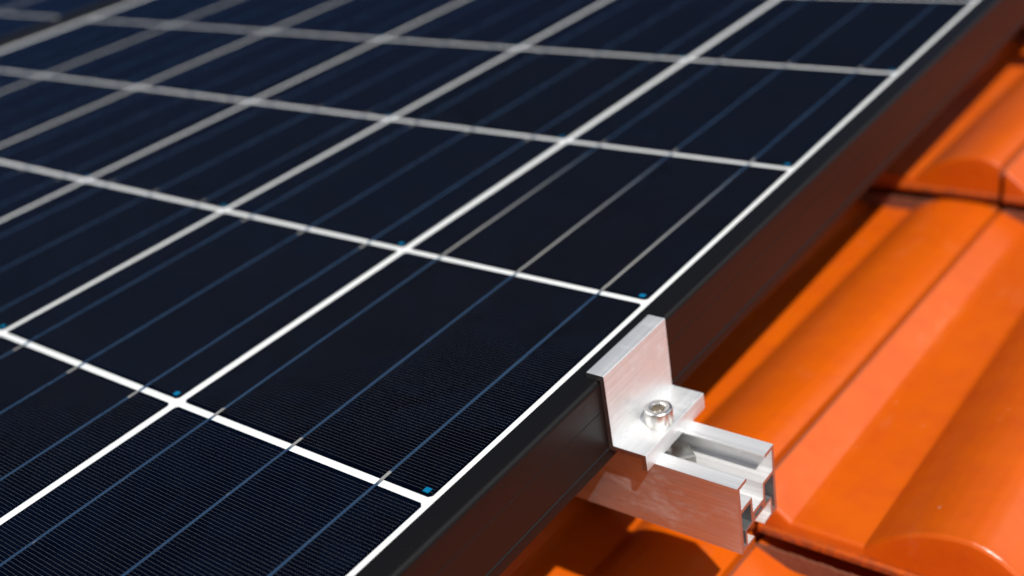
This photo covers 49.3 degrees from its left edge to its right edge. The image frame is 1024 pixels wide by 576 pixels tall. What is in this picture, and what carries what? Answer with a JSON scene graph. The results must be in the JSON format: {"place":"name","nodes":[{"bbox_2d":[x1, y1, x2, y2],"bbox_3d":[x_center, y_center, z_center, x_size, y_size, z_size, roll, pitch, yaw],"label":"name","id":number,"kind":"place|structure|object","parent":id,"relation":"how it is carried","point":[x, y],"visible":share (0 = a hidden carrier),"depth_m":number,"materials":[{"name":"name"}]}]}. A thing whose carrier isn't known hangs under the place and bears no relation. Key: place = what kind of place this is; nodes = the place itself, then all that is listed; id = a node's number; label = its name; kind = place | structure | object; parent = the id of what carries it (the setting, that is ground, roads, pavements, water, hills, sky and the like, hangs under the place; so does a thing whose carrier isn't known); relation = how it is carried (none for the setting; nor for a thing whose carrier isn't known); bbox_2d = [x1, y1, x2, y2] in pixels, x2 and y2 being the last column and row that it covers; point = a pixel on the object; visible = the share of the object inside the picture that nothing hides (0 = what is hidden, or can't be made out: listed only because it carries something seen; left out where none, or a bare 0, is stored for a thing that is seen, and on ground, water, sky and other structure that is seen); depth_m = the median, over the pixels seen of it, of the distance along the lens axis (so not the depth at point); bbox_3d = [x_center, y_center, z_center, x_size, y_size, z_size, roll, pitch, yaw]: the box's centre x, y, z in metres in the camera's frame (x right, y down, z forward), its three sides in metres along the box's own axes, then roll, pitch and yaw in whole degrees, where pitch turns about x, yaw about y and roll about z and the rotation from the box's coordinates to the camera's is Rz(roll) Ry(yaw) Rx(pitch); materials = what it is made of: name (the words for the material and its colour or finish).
{"place":"outdoors","nodes":[
{"label":"outdoors","id":0,"kind":"place"},
{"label":"roof underlay","id":1,"kind":"structure","parent":0,"visible":0},
{"bbox_2d":[500,496,765,575],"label":"roof tile","id":2,"kind":"object","parent":1,"relation":"on","point":[577,536],"visible":0.1,"depth_m":0.61,"materials":[{"name":"orange ceramic"}]},
{"bbox_2d":[576,421,776,554],"bbox_3d":[-0.673,-0.087,1.065,1.980,0.036,0.034,13,36,36],"label":"mounting rail","id":3,"kind":"object","parent":1,"relation":"attached to","point":[721,492],"visible":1,"depth_m":0.49,"materials":[{"name":"metal"}]},
{"bbox_2d":[0,0,124,45],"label":"solar panel","id":4,"kind":"object","parent":3,"relation":"on","point":[19,19],"visible":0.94,"depth_m":1.35,"materials":[{"name":"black glass"}]},
{"bbox_2d":[0,0,1023,575],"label":"solar panel","id":5,"kind":"object","parent":3,"relation":"on","point":[334,286],"visible":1,"depth_m":0.63,"materials":[{"name":"black glass"}]},
{"bbox_2d":[586,315,704,471],"bbox_3d":[0.060,0.046,0.494,0.026,0.045,0.051,13,36,36],"label":"end clamp","id":6,"kind":"object","parent":3,"relation":"on","point":[630,371],"visible":1,"depth_m":0.49,"materials":[{"name":"metal"}]},
{"bbox_2d":[644,400,673,450],"bbox_3d":[0.067,0.066,0.500,0.013,0.030,0.013,13,36,36],"label":"socket screw","id":7,"kind":"object","parent":6,"relation":"attached to","point":[658,414],"visible":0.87,"depth_m":0.49,"materials":[{"name":"silver metal"}]},
{"bbox_2d":[665,440,696,462],"bbox_3d":[0.070,0.075,0.503,0.029,0.007,0.017,13,36,36],"label":"slot nut","id":8,"kind":"object","parent":3,"relation":"on","point":[681,449],"visible":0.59,"depth_m":0.50,"materials":[{"name":"metal"}]},
{"bbox_2d":[732,534,889,575],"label":"roof tile","id":9,"kind":"object","parent":1,"relation":"on","point":[769,555],"visible":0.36,"depth_m":0.59,"materials":[{"name":"orange ceramic"}]},
{"bbox_2d":[680,180,1008,529],"bbox_3d":[0.185,-0.007,0.828,0.264,0.067,0.497,13,36,36],"label":"roof tile","id":10,"kind":"object","parent":1,"relation":"on","point":[787,361],"visible":0.2,"depth_m":0.76,"materials":[{"name":"orange ceramic"}]},
{"bbox_2d":[758,203,1023,575],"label":"roof tile","id":11,"kind":"object","parent":1,"relation":"on","point":[905,457],"visible":0.98,"depth_m":0.62,"materials":[{"name":"orange ceramic"}]},
{"bbox_2d":[872,27,1023,200],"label":"roof tile","id":12,"kind":"object","parent":1,"relation":"on","point":[968,141],"visible":0.3,"depth_m":0.94,"materials":[{"name":"orange ceramic"}]},
{"bbox_2d":[1003,151,1023,204],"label":"roof tile","id":13,"kind":"object","parent":1,"relation":"on","point":[1014,185],"visible":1,"depth_m":0.87,"materials":[{"name":"orange ceramic"}]}
]}

